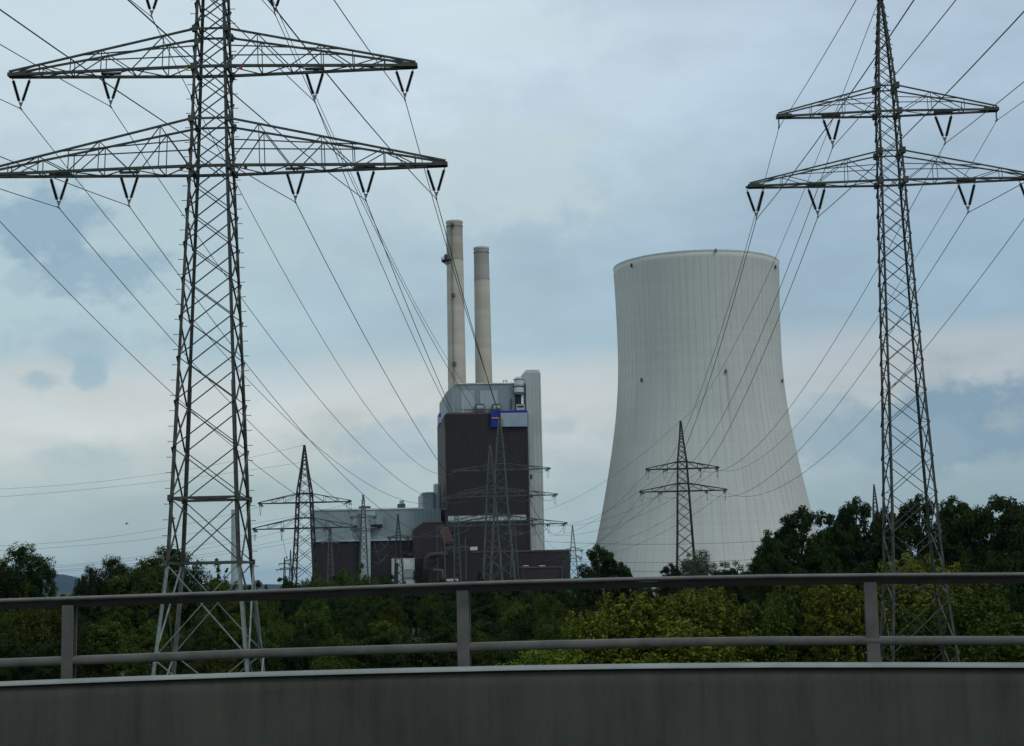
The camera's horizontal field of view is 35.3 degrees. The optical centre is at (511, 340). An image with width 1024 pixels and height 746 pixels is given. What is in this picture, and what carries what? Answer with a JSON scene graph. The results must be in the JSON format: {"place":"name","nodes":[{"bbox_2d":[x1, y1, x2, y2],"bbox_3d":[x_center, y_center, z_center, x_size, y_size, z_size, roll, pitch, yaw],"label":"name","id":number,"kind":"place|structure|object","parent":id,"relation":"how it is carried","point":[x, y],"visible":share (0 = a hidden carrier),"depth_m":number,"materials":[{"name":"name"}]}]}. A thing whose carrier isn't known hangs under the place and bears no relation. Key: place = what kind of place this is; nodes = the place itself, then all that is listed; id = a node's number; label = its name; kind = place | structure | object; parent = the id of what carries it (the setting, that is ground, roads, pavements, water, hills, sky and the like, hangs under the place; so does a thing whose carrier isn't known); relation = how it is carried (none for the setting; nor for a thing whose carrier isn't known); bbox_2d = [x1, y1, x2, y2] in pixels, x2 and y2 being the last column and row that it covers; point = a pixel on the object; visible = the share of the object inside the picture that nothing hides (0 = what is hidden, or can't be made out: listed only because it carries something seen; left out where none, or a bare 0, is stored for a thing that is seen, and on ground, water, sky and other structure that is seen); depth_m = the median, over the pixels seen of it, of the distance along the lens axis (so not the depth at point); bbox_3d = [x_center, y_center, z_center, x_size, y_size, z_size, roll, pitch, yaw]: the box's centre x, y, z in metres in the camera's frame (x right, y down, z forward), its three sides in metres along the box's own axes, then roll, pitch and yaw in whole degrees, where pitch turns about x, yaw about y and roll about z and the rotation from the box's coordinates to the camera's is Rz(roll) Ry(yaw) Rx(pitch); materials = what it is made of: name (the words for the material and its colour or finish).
{"place":"outdoors","nodes":[
{"label":"outdoors","id":0,"kind":"place"},
{"bbox_2d":[2,571,299,592],"bbox_3d":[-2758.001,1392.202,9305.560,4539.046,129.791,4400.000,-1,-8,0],"label":"hills","id":1,"kind":"structure","parent":0,"point":[64,583],"depth_m":7940.43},
{"bbox_2d":[311,483,440,585],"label":"turbine hall","id":2,"kind":"structure","parent":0,"point":[426,510],"depth_m":602.58,"materials":[{"name":"metal"}]},
{"bbox_2d":[391,558,414,598],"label":"gate house","id":3,"kind":"structure","parent":0,"point":[408,567],"depth_m":576.60,"materials":[{"name":"grey concrete"}]},
{"bbox_2d":[437,377,530,552],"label":"boiler house","id":4,"kind":"structure","parent":0,"point":[454,451],"depth_m":600.45,"materials":[{"name":"metal"}]},
{"bbox_2d":[43,588,932,676],"bbox_3d":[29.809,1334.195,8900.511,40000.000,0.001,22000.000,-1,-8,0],"label":"ground","id":5,"kind":"structure","parent":0,"point":[69,594],"depth_m":314.97,"materials":[{"name":"green plant"}]},
{"bbox_2d":[0,632,39,680],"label":"broadleaf tree","id":6,"kind":"object","parent":5,"relation":"on","point":[8,649],"visible":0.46,"depth_m":110.21,"materials":[{"name":"green plant"}]},
{"bbox_2d":[0,541,57,615],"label":"broadleaf tree","id":7,"kind":"object","parent":5,"relation":"on","point":[22,559],"visible":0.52,"depth_m":182.48,"materials":[{"name":"green plant"}]},
{"bbox_2d":[0,580,59,672],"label":"broadleaf tree","id":8,"kind":"object","parent":5,"relation":"on","point":[28,626],"visible":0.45,"depth_m":123.14,"materials":[{"name":"green plant"}]},
{"bbox_2d":[35,582,61,667],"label":"broadleaf tree","id":9,"kind":"object","parent":5,"relation":"on","point":[56,621],"visible":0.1,"depth_m":125.83,"materials":[{"name":"green plant"}]},
{"bbox_2d":[27,633,88,679],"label":"broadleaf tree","id":10,"kind":"object","parent":5,"relation":"on","point":[50,672],"visible":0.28,"depth_m":110.60,"materials":[{"name":"green plant"}]},
{"bbox_2d":[73,564,106,627],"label":"broadleaf tree","id":11,"kind":"object","parent":5,"relation":"on","point":[84,589],"visible":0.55,"depth_m":192.16,"materials":[{"name":"green plant"}]},
{"bbox_2d":[76,643,121,677],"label":"broadleaf tree","id":12,"kind":"object","parent":5,"relation":"on","point":[97,670],"visible":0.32,"depth_m":112.99,"materials":[{"name":"green plant"}]},
{"bbox_2d":[84,621,128,673],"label":"broadleaf tree","id":13,"kind":"object","parent":5,"relation":"on","point":[109,637],"visible":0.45,"depth_m":133.64,"materials":[{"name":"green plant"}]},
{"bbox_2d":[95,554,132,617],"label":"broadleaf tree","id":14,"kind":"object","parent":5,"relation":"on","point":[110,569],"visible":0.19,"depth_m":194.37,"materials":[{"name":"green plant"}]},
{"bbox_2d":[100,608,134,668],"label":"broadleaf tree","id":15,"kind":"object","parent":5,"relation":"on","point":[124,621],"visible":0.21,"depth_m":154.55,"materials":[{"name":"green plant"}]},
{"bbox_2d":[99,567,143,641],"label":"broadleaf tree","id":16,"kind":"object","parent":5,"relation":"on","point":[124,584],"visible":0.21,"depth_m":188.25,"materials":[{"name":"green plant"}]},
{"bbox_2d":[117,619,171,674],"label":"broadleaf tree","id":17,"kind":"object","parent":5,"relation":"on","point":[133,646],"visible":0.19,"depth_m":130.03,"materials":[{"name":"green plant"}]},
{"bbox_2d":[123,632,168,675],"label":"broadleaf tree","id":18,"kind":"object","parent":5,"relation":"on","point":[141,669],"visible":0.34,"depth_m":110.20,"materials":[{"name":"green plant"}]},
{"bbox_2d":[115,562,187,648],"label":"broadleaf tree","id":19,"kind":"object","parent":5,"relation":"on","point":[147,586],"visible":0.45,"depth_m":183.82,"materials":[{"name":"green plant"}]},
{"bbox_2d":[130,544,206,651],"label":"broadleaf tree","id":20,"kind":"object","parent":5,"relation":"on","point":[189,579],"visible":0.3,"depth_m":192.32,"materials":[{"name":"green plant"}]},
{"bbox_2d":[163,634,204,674],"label":"broadleaf tree","id":21,"kind":"object","parent":5,"relation":"on","point":[193,644],"visible":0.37,"depth_m":118.13,"materials":[{"name":"green plant"}]},
{"bbox_2d":[169,614,223,663],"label":"broadleaf tree","id":22,"kind":"object","parent":5,"relation":"on","point":[208,639],"visible":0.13,"depth_m":128.54,"materials":[{"name":"green plant"}]},
{"bbox_2d":[186,596,220,661],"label":"broadleaf tree","id":23,"kind":"object","parent":5,"relation":"on","point":[208,627],"visible":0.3,"depth_m":150.81,"materials":[{"name":"green plant"}]},
{"bbox_2d":[189,648,238,673],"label":"broadleaf tree","id":24,"kind":"object","parent":5,"relation":"on","point":[219,666],"visible":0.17,"depth_m":110.93,"materials":[{"name":"green plant"}]},
{"bbox_2d":[193,558,247,638],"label":"broadleaf tree","id":25,"kind":"object","parent":5,"relation":"on","point":[214,583],"visible":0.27,"depth_m":196.47,"materials":[{"name":"green plant"}]},
{"bbox_2d":[0,0,447,674],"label":"lattice pylon","id":26,"kind":"object","parent":5,"relation":"on","point":[28,74],"visible":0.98,"depth_m":102.46,"materials":[{"name":"metal"}]},
{"bbox_2d":[0,156,468,536],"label":"power line","id":27,"kind":"object","parent":26,"relation":"attached to","point":[206,312],"visible":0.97,"depth_m":117.62,"materials":[{"name":"metal"}]},
{"bbox_2d":[0,44,469,502],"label":"power line","id":28,"kind":"object","parent":26,"relation":"attached to","point":[193,229],"visible":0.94,"depth_m":118.94,"materials":[{"name":"metal"}]},
{"bbox_2d":[0,9,529,534],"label":"power line","id":29,"kind":"object","parent":26,"relation":"attached to","point":[232,165],"visible":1,"depth_m":81.62,"materials":[{"name":"metal"}]},
{"bbox_2d":[128,0,547,534],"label":"power line","id":30,"kind":"object","parent":26,"relation":"attached to","point":[136,7],"visible":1,"depth_m":82.62,"materials":[{"name":"metal"}]},
{"bbox_2d":[211,0,530,501],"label":"power line","id":31,"kind":"object","parent":26,"relation":"attached to","point":[351,193],"visible":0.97,"depth_m":114.86,"materials":[{"name":"metal"}]},
{"bbox_2d":[268,0,562,533],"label":"power line","id":32,"kind":"object","parent":26,"relation":"attached to","point":[419,181],"visible":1,"depth_m":86.50,"materials":[{"name":"metal"}]},
{"bbox_2d":[217,601,251,648],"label":"broadleaf tree","id":33,"kind":"object","parent":5,"relation":"on","point":[234,612],"visible":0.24,"depth_m":154.90,"materials":[{"name":"green plant"}]},
{"bbox_2d":[217,620,252,667],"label":"broadleaf tree","id":34,"kind":"object","parent":5,"relation":"on","point":[227,641],"visible":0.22,"depth_m":133.97,"materials":[{"name":"green plant"}]},
{"bbox_2d":[227,627,285,671],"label":"broadleaf tree","id":35,"kind":"object","parent":5,"relation":"on","point":[256,665],"visible":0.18,"depth_m":116.64,"materials":[{"name":"green plant"}]},
{"bbox_2d":[252,605,294,670],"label":"broadleaf tree","id":36,"kind":"object","parent":5,"relation":"on","point":[276,633],"visible":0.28,"depth_m":127.24,"materials":[{"name":"green plant"}]},
{"bbox_2d":[273,575,302,624],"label":"broadleaf tree","id":37,"kind":"object","parent":5,"relation":"on","point":[288,607],"visible":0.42,"depth_m":256.37,"materials":[{"name":"green plant"}]},
{"bbox_2d":[275,619,321,670],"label":"broadleaf tree","id":38,"kind":"object","parent":5,"relation":"on","point":[298,663],"visible":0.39,"depth_m":118.03,"materials":[{"name":"green plant"}]},
{"bbox_2d":[252,445,357,587],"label":"lattice pylon","id":39,"kind":"object","parent":5,"relation":"on","point":[311,517],"visible":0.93,"depth_m":298.39,"materials":[{"name":"metal"}]},
{"bbox_2d":[284,592,335,646],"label":"broadleaf tree","id":40,"kind":"object","parent":5,"relation":"on","point":[319,619],"visible":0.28,"depth_m":149.81,"materials":[{"name":"green plant"}]},
{"bbox_2d":[309,633,359,669],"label":"broadleaf tree","id":41,"kind":"object","parent":5,"relation":"on","point":[329,662],"visible":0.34,"depth_m":114.19,"materials":[{"name":"green plant"}]},
{"bbox_2d":[323,598,359,640],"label":"broadleaf tree","id":42,"kind":"object","parent":5,"relation":"on","point":[336,604],"visible":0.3,"depth_m":192.14,"materials":[{"name":"green plant"}]},
{"bbox_2d":[333,602,371,644],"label":"broadleaf tree","id":43,"kind":"object","parent":5,"relation":"on","point":[351,616],"visible":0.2,"depth_m":154.46,"materials":[{"name":"green plant"}]},
{"bbox_2d":[343,606,373,656],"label":"broadleaf tree","id":44,"kind":"object","parent":5,"relation":"on","point":[362,630],"visible":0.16,"depth_m":129.76,"materials":[{"name":"green plant"}]},
{"bbox_2d":[344,562,381,622],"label":"broadleaf tree","id":45,"kind":"object","parent":5,"relation":"on","point":[365,601],"visible":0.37,"depth_m":255.79,"materials":[{"name":"green plant"}]},
{"bbox_2d":[350,495,376,579],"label":"lattice pylon","id":46,"kind":"object","parent":5,"relation":"on","point":[365,528],"visible":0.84,"depth_m":476.71,"materials":[{"name":"metal"}]},
{"bbox_2d":[344,630,400,668],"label":"broadleaf tree","id":47,"kind":"object","parent":5,"relation":"on","point":[367,662],"visible":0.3,"depth_m":115.91,"materials":[{"name":"green plant"}]},
{"bbox_2d":[374,600,415,643],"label":"broadleaf tree","id":48,"kind":"object","parent":5,"relation":"on","point":[394,618],"visible":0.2,"depth_m":151.93,"materials":[{"name":"green plant"}]},
{"bbox_2d":[377,621,430,667],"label":"broadleaf tree","id":49,"kind":"object","parent":5,"relation":"on","point":[396,660],"visible":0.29,"depth_m":112.89,"materials":[{"name":"green plant"}]},
{"bbox_2d":[399,594,425,636],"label":"broadleaf tree","id":50,"kind":"object","parent":5,"relation":"on","point":[411,605],"visible":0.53,"depth_m":268.63,"materials":[{"name":"green plant"}]},
{"bbox_2d":[415,605,444,656],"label":"broadleaf tree","id":51,"kind":"object","parent":5,"relation":"on","point":[430,613],"visible":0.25,"depth_m":149.24,"materials":[{"name":"green plant"}]},
{"bbox_2d":[421,625,457,666],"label":"broadleaf tree","id":52,"kind":"object","parent":5,"relation":"on","point":[444,659],"visible":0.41,"depth_m":111.86,"materials":[{"name":"green plant"}]},
{"bbox_2d":[441,220,465,389],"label":"chimney","id":53,"kind":"object","parent":5,"relation":"on","point":[456,325],"visible":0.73,"depth_m":666.73,"materials":[{"name":"beige concrete"}]},
{"bbox_2d":[437,593,475,634],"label":"broadleaf tree","id":54,"kind":"object","parent":5,"relation":"on","point":[449,612],"visible":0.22,"depth_m":195.54,"materials":[{"name":"green plant"}]},
{"bbox_2d":[455,626,496,665],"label":"broadleaf tree","id":55,"kind":"object","parent":5,"relation":"on","point":[479,658],"visible":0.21,"depth_m":115.04,"materials":[{"name":"green plant"}]},
{"bbox_2d":[473,246,491,382],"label":"chimney","id":56,"kind":"object","parent":5,"relation":"on","point":[482,312],"visible":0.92,"depth_m":678.34,"materials":[{"name":"beige concrete"}]},
{"bbox_2d":[463,572,505,613],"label":"broadleaf tree","id":57,"kind":"object","parent":5,"relation":"on","point":[480,599],"visible":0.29,"depth_m":264.16,"materials":[{"name":"green plant"}]},
{"bbox_2d":[471,601,504,651],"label":"broadleaf tree","id":58,"kind":"object","parent":5,"relation":"on","point":[489,612],"visible":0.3,"depth_m":148.53,"materials":[{"name":"green plant"}]},
{"bbox_2d":[446,445,536,579],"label":"lattice pylon","id":59,"kind":"object","parent":5,"relation":"on","point":[485,515],"visible":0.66,"depth_m":457.69,"materials":[{"name":"metal"}]},
{"bbox_2d":[436,418,567,580],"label":"lattice pylon","id":60,"kind":"object","parent":5,"relation":"on","point":[509,524],"visible":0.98,"depth_m":368.46,"materials":[{"name":"metal"}]},
{"bbox_2d":[486,650,524,665],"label":"broadleaf tree","id":61,"kind":"object","parent":5,"relation":"on","point":[505,657],"visible":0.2,"depth_m":110.27,"materials":[{"name":"green plant"}]},
{"bbox_2d":[495,606,553,658],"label":"broadleaf tree","id":62,"kind":"object","parent":5,"relation":"on","point":[521,629],"visible":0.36,"depth_m":133.87,"materials":[{"name":"green plant"}]},
{"bbox_2d":[521,370,544,549],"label":"stair tower","id":63,"kind":"structure","parent":5,"relation":"on","point":[532,380],"depth_m":604.59,"materials":[{"name":"grey concrete"}]},
{"bbox_2d":[495,649,581,665],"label":"broadleaf tree","id":64,"kind":"object","parent":5,"relation":"on","point":[538,657],"visible":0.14,"depth_m":103.61,"materials":[{"name":"green plant"}]},
{"bbox_2d":[533,594,575,638],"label":"broadleaf tree","id":65,"kind":"object","parent":5,"relation":"on","point":[558,613],"visible":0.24,"depth_m":151.34,"materials":[{"name":"green plant"}]},
{"bbox_2d":[531,605,577,650],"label":"broadleaf tree","id":66,"kind":"object","parent":5,"relation":"on","point":[553,631],"visible":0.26,"depth_m":130.48,"materials":[{"name":"green plant"}]},
{"bbox_2d":[553,608,638,663],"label":"broadleaf tree","id":67,"kind":"object","parent":5,"relation":"on","point":[597,630],"visible":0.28,"depth_m":107.03,"materials":[{"name":"green plant"}]},
{"bbox_2d":[570,544,631,616],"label":"broadleaf tree","id":68,"kind":"object","parent":5,"relation":"on","point":[605,559],"visible":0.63,"depth_m":187.40,"materials":[{"name":"green plant"}]},
{"bbox_2d":[573,589,714,663],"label":"broadleaf tree","id":69,"kind":"object","parent":5,"relation":"on","point":[637,618],"visible":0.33,"depth_m":107.87,"materials":[{"name":"green plant"}]},
{"bbox_2d":[607,628,752,663],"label":"broadleaf tree","id":70,"kind":"object","parent":5,"relation":"on","point":[709,654],"visible":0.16,"depth_m":105.40,"materials":[{"name":"green plant"}]},
{"bbox_2d":[639,421,726,569],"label":"lattice pylon","id":71,"kind":"object","parent":5,"relation":"on","point":[677,490],"visible":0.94,"depth_m":348.61,"materials":[{"name":"metal"}]},
{"bbox_2d":[679,557,707,605],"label":"broadleaf tree","id":72,"kind":"object","parent":5,"relation":"on","point":[693,571],"visible":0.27,"depth_m":242.12,"materials":[{"name":"green plant"}]},
{"bbox_2d":[645,586,767,662],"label":"broadleaf tree","id":73,"kind":"object","parent":5,"relation":"on","point":[724,623],"visible":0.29,"depth_m":111.16,"materials":[{"name":"green plant"}]},
{"bbox_2d":[743,563,776,612],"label":"broadleaf tree","id":74,"kind":"object","parent":5,"relation":"on","point":[758,595],"visible":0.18,"depth_m":157.49,"materials":[{"name":"green plant"}]},
{"bbox_2d":[732,596,806,661],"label":"broadleaf tree","id":75,"kind":"object","parent":5,"relation":"on","point":[756,616],"visible":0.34,"depth_m":115.10,"materials":[{"name":"green plant"}]},
{"bbox_2d":[754,505,841,592],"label":"broadleaf tree","id":76,"kind":"object","parent":5,"relation":"on","point":[793,541],"visible":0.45,"depth_m":187.47,"materials":[{"name":"green plant"}]},
{"bbox_2d":[764,572,845,659],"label":"broadleaf tree","id":77,"kind":"object","parent":5,"relation":"on","point":[792,604],"visible":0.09,"depth_m":119.39,"materials":[{"name":"green plant"}]},
{"bbox_2d":[795,584,895,661],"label":"broadleaf tree","id":78,"kind":"object","parent":5,"relation":"on","point":[822,623],"visible":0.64,"depth_m":114.77,"materials":[{"name":"green plant"}]},
{"bbox_2d":[822,496,887,573],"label":"broadleaf tree","id":79,"kind":"object","parent":5,"relation":"on","point":[857,542],"visible":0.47,"depth_m":189.44,"materials":[{"name":"green plant"}]},
{"bbox_2d":[746,0,1023,661],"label":"lattice pylon","id":80,"kind":"object","parent":5,"relation":"on","point":[876,115],"visible":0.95,"depth_m":107.11,"materials":[{"name":"metal"}]},
{"bbox_2d":[641,0,913,498],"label":"power line","id":81,"kind":"object","parent":80,"relation":"attached to","point":[785,183],"visible":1,"depth_m":83.71,"materials":[{"name":"metal"}]},
{"bbox_2d":[660,11,1023,497],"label":"power line","id":82,"kind":"object","parent":80,"relation":"attached to","point":[863,176],"visible":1,"depth_m":80.89,"materials":[{"name":"metal"}]},
{"bbox_2d":[853,599,934,661],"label":"broadleaf tree","id":83,"kind":"object","parent":5,"relation":"on","point":[904,623],"visible":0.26,"depth_m":114.78,"materials":[{"name":"green plant"}]},
{"bbox_2d":[878,493,961,594],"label":"broadleaf tree","id":84,"kind":"object","parent":5,"relation":"on","point":[914,533],"visible":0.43,"depth_m":187.39,"materials":[{"name":"green plant"}]},
{"bbox_2d":[860,550,988,661],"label":"broadleaf tree","id":85,"kind":"object","parent":5,"relation":"on","point":[922,600],"visible":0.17,"depth_m":120.67,"materials":[{"name":"green plant"}]},
{"bbox_2d":[934,495,980,568],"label":"broadleaf tree","id":86,"kind":"object","parent":5,"relation":"on","point":[948,510],"visible":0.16,"depth_m":191.28,"materials":[{"name":"green plant"}]},
{"bbox_2d":[911,584,1023,661],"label":"broadleaf tree","id":87,"kind":"object","parent":5,"relation":"on","point":[980,601],"visible":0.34,"depth_m":112.99,"materials":[{"name":"green plant"}]},
{"bbox_2d":[950,493,1006,577],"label":"broadleaf tree","id":88,"kind":"object","parent":5,"relation":"on","point":[979,519],"visible":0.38,"depth_m":186.19,"materials":[{"name":"green plant"}]},
{"bbox_2d":[953,610,1023,661],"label":"broadleaf tree","id":89,"kind":"object","parent":5,"relation":"on","point":[1008,653],"visible":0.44,"depth_m":109.27,"materials":[{"name":"green plant"}]},
{"bbox_2d":[969,550,1018,612],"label":"broadleaf tree","id":90,"kind":"object","parent":5,"relation":"on","point":[1000,564],"visible":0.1,"depth_m":144.13,"materials":[{"name":"green plant"}]},
{"bbox_2d":[983,496,1023,571],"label":"broadleaf tree","id":91,"kind":"object","parent":5,"relation":"on","point":[1008,533],"visible":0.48,"depth_m":180.16,"materials":[{"name":"green plant"}]},
{"bbox_2d":[1003,550,1023,619],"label":"broadleaf tree","id":92,"kind":"object","parent":5,"relation":"on","point":[1016,601],"visible":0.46,"depth_m":137.20,"materials":[{"name":"green plant"}]},
{"bbox_2d":[424,547,570,592],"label":"front hall","id":93,"kind":"structure","parent":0,"point":[531,557],"depth_m":576.48,"materials":[{"name":"brown brick"}]},
{"bbox_2d":[412,521,442,582],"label":"coal bunker","id":94,"kind":"object","parent":93,"relation":"on","point":[421,546],"visible":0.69,"depth_m":583.22},
{"bbox_2d":[0,0,1023,584],"label":"sky","id":95,"kind":"structure","parent":0,"point":[578,140],"materials":[{"name":"blue"}]},
{"bbox_2d":[517,565,562,593],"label":"pump house","id":96,"kind":"structure","parent":0,"point":[527,572],"depth_m":566.11,"materials":[{"name":"grey concrete"}]},
{"bbox_2d":[590,248,816,595],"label":"cooling tower","id":97,"kind":"structure","parent":0,"point":[672,307],"depth_m":595.34,"materials":[{"name":"concrete"}]},
{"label":"road","id":98,"kind":"structure","parent":0,"visible":0},
{"bbox_2d":[0,662,1023,745],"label":"bridge parapet","id":99,"kind":"structure","parent":98,"relation":"on","point":[831,704],"depth_m":9.69,"materials":[{"name":"concrete"}]},
{"bbox_2d":[0,572,1023,678],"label":"bridge railing","id":100,"kind":"object","parent":99,"relation":"on","point":[68,660],"visible":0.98,"depth_m":9.95,"materials":[{"name":"grey metal"}]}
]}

